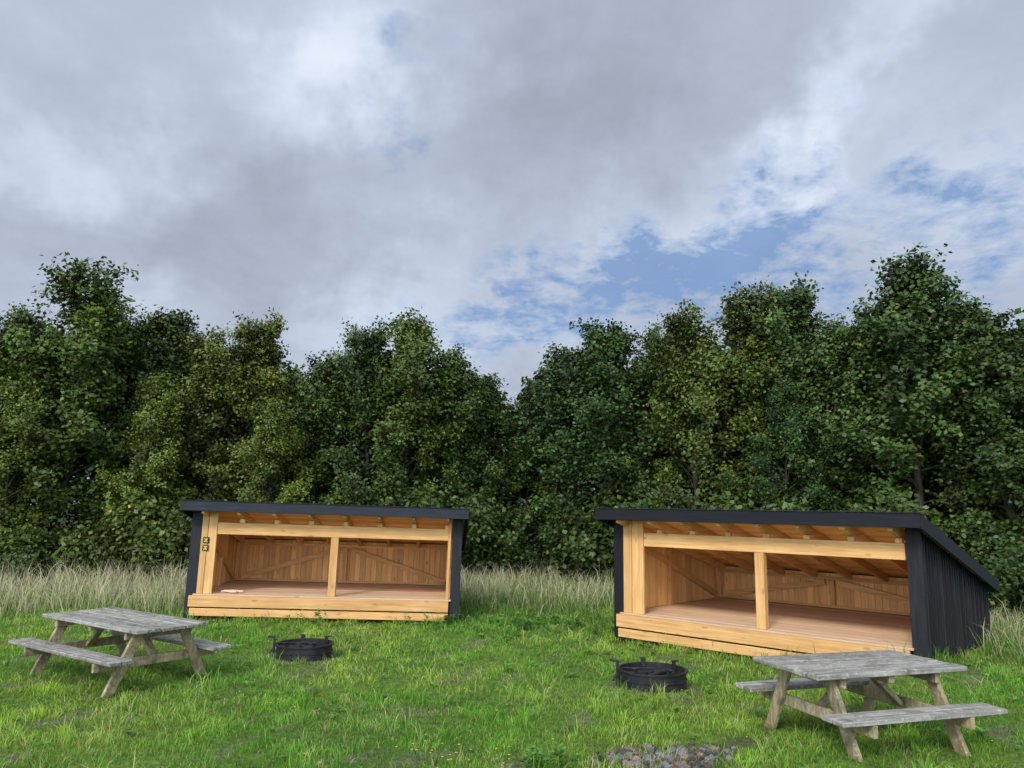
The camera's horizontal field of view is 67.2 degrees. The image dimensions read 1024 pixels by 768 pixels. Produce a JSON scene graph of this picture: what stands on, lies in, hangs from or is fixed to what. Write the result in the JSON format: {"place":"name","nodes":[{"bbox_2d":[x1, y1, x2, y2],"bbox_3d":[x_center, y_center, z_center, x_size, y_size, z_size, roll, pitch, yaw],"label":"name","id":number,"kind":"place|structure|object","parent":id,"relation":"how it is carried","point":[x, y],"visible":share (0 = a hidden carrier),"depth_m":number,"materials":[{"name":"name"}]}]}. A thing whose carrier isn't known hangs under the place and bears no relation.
{"place":"outdoors","nodes":[
{"label":"outdoors","id":0,"kind":"place"},
{"bbox_2d":[0,505,1023,767],"bbox_3d":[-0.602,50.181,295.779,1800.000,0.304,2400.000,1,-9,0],"label":"ground","id":1,"kind":"structure","parent":0,"point":[748,741],"depth_m":8.30,"materials":[{"name":"green plant"}]},
{"bbox_2d":[0,328,13,502],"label":"deciduous tree","id":2,"kind":"object","parent":1,"relation":"on","point":[2,352],"visible":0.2,"depth_m":21.56,"materials":[{"name":"green plant"}]},
{"bbox_2d":[6,337,63,472],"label":"deciduous tree","id":3,"kind":"object","parent":1,"relation":"on","point":[56,395],"depth_m":25.09,"materials":[{"name":"green plant"}]},
{"bbox_2d":[0,516,73,585],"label":"bush","id":4,"kind":"object","parent":1,"relation":"on","point":[23,559],"visible":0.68,"depth_m":19.31,"materials":[{"name":"green plant"}]},
{"bbox_2d":[0,301,77,526],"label":"deciduous tree","id":5,"kind":"object","parent":1,"relation":"on","point":[20,321],"visible":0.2,"depth_m":22.01,"materials":[{"name":"green plant"}]},
{"bbox_2d":[0,370,80,545],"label":"deciduous tree","id":6,"kind":"object","parent":1,"relation":"on","point":[24,422],"visible":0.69,"depth_m":20.39,"materials":[{"name":"green plant"}]},
{"bbox_2d":[0,498,81,580],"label":"bush","id":7,"kind":"object","parent":1,"relation":"on","point":[12,538],"visible":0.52,"depth_m":19.64,"materials":[{"name":"green plant"}]},
{"bbox_2d":[21,329,120,523],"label":"deciduous tree","id":8,"kind":"object","parent":1,"relation":"on","point":[49,391],"visible":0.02,"depth_m":24.99,"materials":[{"name":"green plant"}]},
{"bbox_2d":[55,330,97,500],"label":"deciduous tree","id":9,"kind":"object","parent":1,"relation":"on","point":[83,416],"depth_m":28.23,"materials":[{"name":"green plant"}]},
{"bbox_2d":[0,251,157,573],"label":"deciduous tree","id":10,"kind":"object","parent":1,"relation":"on","point":[98,333],"visible":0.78,"depth_m":21.72,"materials":[{"name":"green plant"}]},
{"bbox_2d":[43,518,128,581],"bbox_3d":[-10.857,4.436,20.335,2.686,1.788,2.552,-4,-10,25],"label":"bush","id":11,"kind":"object","parent":1,"relation":"on","point":[93,551],"visible":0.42,"depth_m":19.63,"materials":[{"name":"green plant"}]},
{"bbox_2d":[8,607,231,697],"bbox_3d":[-4.921,3.343,9.627,2.450,0.826,1.524,-6,-11,34],"label":"picnic table","id":12,"kind":"object","parent":1,"relation":"on","point":[135,627],"visible":0.92,"depth_m":9.40,"materials":[{"name":"grey wood"}]},
{"bbox_2d":[66,395,182,506],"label":"deciduous tree","id":13,"kind":"object","parent":1,"relation":"on","point":[100,464],"visible":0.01,"depth_m":26.20,"materials":[{"name":"green plant"}]},
{"bbox_2d":[52,298,200,547],"bbox_3d":[-12.199,1.610,24.189,5.725,8.654,4.533,1,-9,-3],"label":"deciduous tree","id":14,"kind":"object","parent":1,"relation":"on","point":[149,363],"visible":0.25,"depth_m":23.66,"materials":[{"name":"green plant"}]},
{"bbox_2d":[51,477,207,586],"bbox_3d":[-9.723,3.978,21.047,4.579,2.926,3.638,4,-10,-21],"label":"bush","id":15,"kind":"object","parent":1,"relation":"on","point":[148,512],"visible":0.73,"depth_m":20.10,"materials":[{"name":"green plant"}]},
{"bbox_2d":[90,371,200,568],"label":"deciduous tree","id":16,"kind":"object","parent":1,"relation":"on","point":[154,414],"visible":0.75,"depth_m":21.63,"materials":[{"name":"green plant"}]},
{"bbox_2d":[144,498,203,585],"bbox_3d":[-8.407,4.350,21.321,3.561,2.370,3.382,10,-13,-43],"label":"bush","id":17,"kind":"object","parent":1,"relation":"on","point":[183,546],"visible":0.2,"depth_m":20.19,"materials":[{"name":"green plant"}]},
{"bbox_2d":[123,304,239,503],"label":"deciduous tree","id":18,"kind":"object","parent":1,"relation":"on","point":[173,325],"visible":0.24,"depth_m":24.74,"materials":[{"name":"green plant"}]},
{"bbox_2d":[158,377,252,500],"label":"deciduous tree","id":19,"kind":"object","parent":1,"relation":"on","point":[208,447],"visible":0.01,"depth_m":25.95,"materials":[{"name":"green plant"}]},
{"bbox_2d":[155,323,288,517],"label":"deciduous tree","id":20,"kind":"object","parent":1,"relation":"on","point":[208,382],"visible":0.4,"depth_m":23.46,"materials":[{"name":"green plant"}]},
{"bbox_2d":[177,307,316,502],"bbox_3d":[-8.299,1.639,24.304,5.626,8.654,4.454,-7,-12,39],"label":"deciduous tree","id":21,"kind":"object","parent":1,"relation":"on","point":[268,366],"visible":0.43,"depth_m":24.08,"materials":[{"name":"green plant"}]},
{"bbox_2d":[197,352,307,502],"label":"deciduous tree","id":22,"kind":"object","parent":1,"relation":"on","point":[233,444],"visible":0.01,"depth_m":26.97,"materials":[{"name":"green plant"}]},
{"bbox_2d":[238,357,307,496],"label":"deciduous tree","id":23,"kind":"object","parent":1,"relation":"on","point":[298,369],"depth_m":32.46,"materials":[{"name":"green plant"}]},
{"bbox_2d":[233,397,326,503],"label":"deciduous tree","id":24,"kind":"object","parent":1,"relation":"on","point":[269,443],"visible":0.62,"depth_m":22.18,"materials":[{"name":"green plant"}]},
{"bbox_2d":[244,371,315,501],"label":"deciduous tree","id":25,"kind":"object","parent":1,"relation":"on","point":[286,477],"visible":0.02,"depth_m":26.34,"materials":[{"name":"green plant"}]},
{"bbox_2d":[279,492,313,503],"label":"bush","id":26,"kind":"object","parent":1,"relation":"on","point":[288,500],"visible":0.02,"depth_m":21.62,"materials":[{"name":"green plant"}]},
{"bbox_2d":[268,634,333,661],"bbox_3d":[-2.947,3.740,10.930,0.809,0.353,0.820,-4,-10,24],"label":"fire pit ring","id":27,"kind":"object","parent":1,"relation":"on","point":[317,649],"visible":0.93,"depth_m":10.70,"materials":[{"name":"black metal"}]},
{"bbox_2d":[252,347,375,504],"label":"deciduous tree","id":28,"kind":"object","parent":1,"relation":"on","point":[321,370],"visible":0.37,"depth_m":23.50,"materials":[{"name":"green plant"}]},
{"bbox_2d":[285,375,360,503],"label":"deciduous tree","id":29,"kind":"object","parent":1,"relation":"on","point":[305,456],"depth_m":26.04,"materials":[{"name":"green plant"}]},
{"bbox_2d":[179,499,468,621],"bbox_3d":[-3.578,3.592,15.680,5.300,2.245,3.360,2,-9,-4],"label":"wooden shelter","id":30,"kind":"object","parent":1,"relation":"on","point":[282,557],"visible":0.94,"depth_m":14.65,"materials":[{"name":"wood"}]},
{"bbox_2d":[302,396,382,497],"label":"deciduous tree","id":31,"kind":"object","parent":1,"relation":"on","point":[362,451],"visible":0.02,"depth_m":25.05,"materials":[{"name":"green plant"}]},
{"bbox_2d":[294,315,429,506],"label":"deciduous tree","id":32,"kind":"object","parent":1,"relation":"on","point":[369,345],"visible":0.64,"depth_m":23.34,"materials":[{"name":"green plant"}]},
{"bbox_2d":[313,307,476,508],"bbox_3d":[-3.384,1.704,24.169,4.393,8.598,5.264,-6,-11,35],"label":"deciduous tree","id":33,"kind":"object","parent":1,"relation":"on","point":[413,341],"visible":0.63,"depth_m":23.62,"materials":[{"name":"green plant"}]},
{"bbox_2d":[333,350,463,497],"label":"deciduous tree","id":34,"kind":"object","parent":1,"relation":"on","point":[412,466],"visible":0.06,"depth_m":26.37,"materials":[{"name":"green plant"}]},
{"bbox_2d":[345,474,461,553],"bbox_3d":[-3.528,4.206,22.667,4.720,3.142,4.484,3,-10,-14],"label":"bush","id":35,"kind":"object","parent":1,"relation":"on","point":[406,495],"visible":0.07,"depth_m":22.50,"materials":[{"name":"green plant"}]},
{"bbox_2d":[404,343,493,563],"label":"deciduous tree","id":36,"kind":"object","parent":1,"relation":"on","point":[452,454],"visible":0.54,"depth_m":24.77,"materials":[{"name":"green plant"}]},
{"bbox_2d":[400,369,526,502],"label":"deciduous tree","id":37,"kind":"object","parent":1,"relation":"on","point":[439,458],"depth_m":27.83,"materials":[{"name":"green plant"}]},
{"bbox_2d":[439,395,512,508],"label":"deciduous tree","id":38,"kind":"object","parent":1,"relation":"on","point":[482,456],"visible":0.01,"depth_m":28.16,"materials":[{"name":"green plant"}]},
{"bbox_2d":[435,400,518,495],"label":"deciduous tree","id":39,"kind":"object","parent":1,"relation":"on","point":[512,405],"depth_m":33.03,"materials":[{"name":"green plant"}]},
{"bbox_2d":[448,372,535,544],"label":"deciduous tree","id":40,"kind":"object","parent":1,"relation":"on","point":[492,413],"visible":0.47,"depth_m":25.75,"materials":[{"name":"green plant"}]},
{"bbox_2d":[442,481,542,577],"bbox_3d":[-1.365,4.497,23.628,4.458,2.967,4.235,-5,-11,29],"label":"bush","id":41,"kind":"object","parent":1,"relation":"on","point":[481,524],"visible":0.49,"depth_m":22.93,"materials":[{"name":"green plant"}]},
{"bbox_2d":[471,524,544,578],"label":"bush","id":42,"kind":"object","parent":1,"relation":"on","point":[530,556],"visible":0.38,"depth_m":23.03,"materials":[{"name":"green plant"}]},
{"bbox_2d":[470,402,548,543],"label":"deciduous tree","id":43,"kind":"object","parent":1,"relation":"on","point":[510,490],"depth_m":28.58,"materials":[{"name":"green plant"}]},
{"bbox_2d":[0,542,1023,664],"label":"meadow grass","id":44,"kind":"structure","parent":1,"relation":"on","point":[167,590],"depth_m":16.61,"materials":[{"name":"plant"}]},
{"bbox_2d":[0,606,1023,767],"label":"broadleaf weeds","id":45,"kind":"object","parent":1,"relation":"on","point":[533,758],"visible":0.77,"depth_m":9.56,"materials":[{"name":"green plant"}]},
{"bbox_2d":[493,380,568,567],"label":"deciduous tree","id":46,"kind":"object","parent":1,"relation":"on","point":[516,413],"visible":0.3,"depth_m":26.21,"materials":[{"name":"green plant"}]},
{"bbox_2d":[491,412,592,566],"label":"deciduous tree","id":47,"kind":"object","parent":1,"relation":"on","point":[541,521],"depth_m":28.97,"materials":[{"name":"green plant"}]},
{"bbox_2d":[502,368,582,567],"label":"deciduous tree","id":48,"kind":"object","parent":1,"relation":"on","point":[528,380],"visible":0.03,"depth_m":28.27,"materials":[{"name":"green plant"}]},
{"bbox_2d":[495,342,600,565],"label":"deciduous tree","id":49,"kind":"object","parent":1,"relation":"on","point":[553,401],"visible":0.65,"depth_m":24.66,"materials":[{"name":"green plant"}]},
{"bbox_2d":[527,354,647,568],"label":"deciduous tree","id":50,"kind":"object","parent":1,"relation":"on","point":[582,446],"visible":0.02,"depth_m":25.43,"materials":[{"name":"green plant"}]},
{"bbox_2d":[533,478,665,583],"bbox_3d":[3.065,4.201,21.738,4.677,3.113,4.443,-4,-10,25],"label":"bush","id":51,"kind":"object","parent":1,"relation":"on","point":[602,559],"visible":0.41,"depth_m":21.50,"materials":[{"name":"green plant"}]},
{"bbox_2d":[536,317,667,578],"bbox_3d":[2.961,1.792,23.034,4.233,8.202,4.874,-3,-10,20],"label":"deciduous tree","id":52,"kind":"object","parent":1,"relation":"on","point":[596,375],"visible":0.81,"depth_m":22.88,"materials":[{"name":"green plant"}]},
{"bbox_2d":[269,683,992,767],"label":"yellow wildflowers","id":53,"kind":"object","parent":1,"relation":"on","point":[495,748],"visible":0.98,"depth_m":6.60,"materials":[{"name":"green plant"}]},
{"bbox_2d":[589,363,691,502],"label":"deciduous tree","id":54,"kind":"object","parent":1,"relation":"on","point":[653,455],"visible":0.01,"depth_m":26.29,"materials":[{"name":"green plant"}]},
{"bbox_2d":[609,657,687,692],"bbox_3d":[1.695,3.510,9.306,0.839,0.363,0.850,-6,-11,36],"label":"fire pit ring","id":55,"kind":"object","parent":1,"relation":"on","point":[643,673],"visible":0.9,"depth_m":9.08,"materials":[{"name":"black metal"}]},
{"bbox_2d":[590,321,725,511],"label":"deciduous tree","id":56,"kind":"object","parent":1,"relation":"on","point":[652,340],"visible":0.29,"depth_m":22.98,"materials":[{"name":"green plant"}]},
{"bbox_2d":[583,741,735,767],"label":"stone rubble","id":57,"kind":"object","parent":1,"relation":"on","point":[706,755],"visible":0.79,"depth_m":6.54,"materials":[{"name":"grey gravel"}]},
{"bbox_2d":[643,336,744,492],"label":"deciduous tree","id":58,"kind":"object","parent":1,"relation":"on","point":[714,342],"visible":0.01,"depth_m":24.19,"materials":[{"name":"green plant"}]},
{"bbox_2d":[635,297,774,509],"bbox_3d":[5.141,1.598,22.101,4.772,8.398,3.981,2,-9,-11],"label":"deciduous tree","id":59,"kind":"object","parent":1,"relation":"on","point":[684,342],"visible":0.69,"depth_m":21.94,"materials":[{"name":"green plant"}]},
{"bbox_2d":[685,330,803,497],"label":"deciduous tree","id":60,"kind":"object","parent":1,"relation":"on","point":[737,446],"visible":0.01,"depth_m":23.66,"materials":[{"name":"green plant"}]},
{"bbox_2d":[685,281,809,510],"bbox_3d":[6.660,1.502,22.347,4.080,8.690,4.698,-1,-9,12],"label":"deciduous tree","id":61,"kind":"object","parent":1,"relation":"on","point":[741,322],"visible":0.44,"depth_m":21.74,"materials":[{"name":"green plant"}]},
{"bbox_2d":[691,471,820,510],"bbox_3d":[5.851,3.971,20.594,4.613,3.232,4.856,6,-10,-28],"label":"bush","id":62,"kind":"object","parent":1,"relation":"on","point":[729,503],"visible":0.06,"depth_m":20.00,"materials":[{"name":"green plant"}]},
{"bbox_2d":[719,375,850,510],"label":"deciduous tree","id":63,"kind":"object","parent":1,"relation":"on","point":[785,418],"visible":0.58,"depth_m":19.93,"materials":[{"name":"green plant"}]},
{"bbox_2d":[712,270,880,510],"bbox_3d":[7.991,1.131,21.860,6.218,9.272,4.924,-8,-13,44],"label":"deciduous tree","id":64,"kind":"object","parent":1,"relation":"on","point":[796,303],"visible":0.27,"depth_m":21.48,"materials":[{"name":"green plant"}]},
{"bbox_2d":[748,486,844,511],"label":"bush","id":65,"kind":"object","parent":1,"relation":"on","point":[784,505],"visible":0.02,"depth_m":19.09,"materials":[{"name":"green plant"}]},
{"bbox_2d":[595,508,999,659],"bbox_3d":[4.557,3.189,12.483,5.040,2.245,4.010,-8,-12,42],"label":"wooden shelter","id":66,"kind":"object","parent":1,"relation":"on","point":[820,581],"visible":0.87,"depth_m":11.86,"materials":[{"name":"wood"}]},
{"bbox_2d":[760,312,880,510],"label":"deciduous tree","id":67,"kind":"object","parent":1,"relation":"on","point":[822,357],"visible":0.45,"depth_m":20.60,"materials":[{"name":"green plant"}]},
{"bbox_2d":[783,293,949,526],"bbox_3d":[9.508,1.481,19.985,4.300,8.030,3.170,3,-9,-13],"label":"deciduous tree","id":68,"kind":"object","parent":1,"relation":"on","point":[859,334],"visible":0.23,"depth_m":20.07,"materials":[{"name":"green plant"}]},
{"bbox_2d":[822,484,919,512],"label":"bush","id":69,"kind":"object","parent":1,"relation":"on","point":[850,505],"visible":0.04,"depth_m":18.77,"materials":[{"name":"green plant"}]},
{"bbox_2d":[735,650,1007,761],"bbox_3d":[3.252,2.993,7.130,1.732,0.828,1.524,4,-10,-17],"label":"picnic table","id":70,"kind":"object","parent":1,"relation":"on","point":[856,672],"visible":0.98,"depth_m":6.92,"materials":[{"name":"grey wood"}]},
{"bbox_2d":[808,327,936,501],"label":"deciduous tree","id":71,"kind":"object","parent":1,"relation":"on","point":[924,492],"depth_m":22.02,"materials":[{"name":"green plant"}]},
{"bbox_2d":[824,329,975,502],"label":"deciduous tree","id":72,"kind":"object","parent":1,"relation":"on","point":[927,487],"visible":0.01,"depth_m":21.75,"materials":[{"name":"green plant"}]},
{"bbox_2d":[806,242,1023,545],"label":"deciduous tree","id":73,"kind":"object","parent":1,"relation":"on","point":[909,335],"visible":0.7,"depth_m":18.53,"materials":[{"name":"green plant"}]},
{"bbox_2d":[858,495,992,556],"bbox_3d":[8.757,3.868,17.810,4.018,2.567,3.192,1,-9,-2],"label":"bush","id":74,"kind":"object","parent":1,"relation":"on","point":[961,543],"visible":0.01,"depth_m":17.24,"materials":[{"name":"green plant"}]},
{"bbox_2d":[845,286,1023,545],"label":"deciduous tree","id":75,"kind":"object","parent":1,"relation":"on","point":[943,496],"visible":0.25,"depth_m":18.03,"materials":[{"name":"green plant"}]},
{"bbox_2d":[904,305,1023,610],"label":"deciduous tree","id":76,"kind":"object","parent":1,"relation":"on","point":[1004,462],"visible":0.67,"depth_m":17.32,"materials":[{"name":"green plant"}]},
{"bbox_2d":[925,317,1017,516],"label":"deciduous tree","id":77,"kind":"object","parent":1,"relation":"on","point":[939,486],"depth_m":21.12,"materials":[{"name":"green plant"}]},
{"bbox_2d":[926,327,1023,515],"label":"deciduous tree","id":78,"kind":"object","parent":1,"relation":"on","point":[1016,331],"visible":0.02,"depth_m":21.03,"materials":[{"name":"green plant"}]},
{"bbox_2d":[956,520,1023,616],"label":"bush","id":79,"kind":"object","parent":1,"relation":"on","point":[1006,559],"visible":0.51,"depth_m":15.73,"materials":[{"name":"green plant"}]},
{"bbox_2d":[994,337,1023,542],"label":"deciduous tree","id":80,"kind":"object","parent":1,"relation":"on","point":[1021,491],"visible":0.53,"depth_m":17.02,"materials":[{"name":"green plant"}]},
{"bbox_2d":[1014,308,1023,334],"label":"deciduous tree","id":81,"kind":"object","parent":1,"relation":"on","point":[1020,324],"visible":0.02,"depth_m":23.20,"materials":[{"name":"green plant"}]},
{"bbox_2d":[0,0,1023,508],"label":"sky","id":82,"kind":"structure","parent":0,"point":[508,172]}
]}

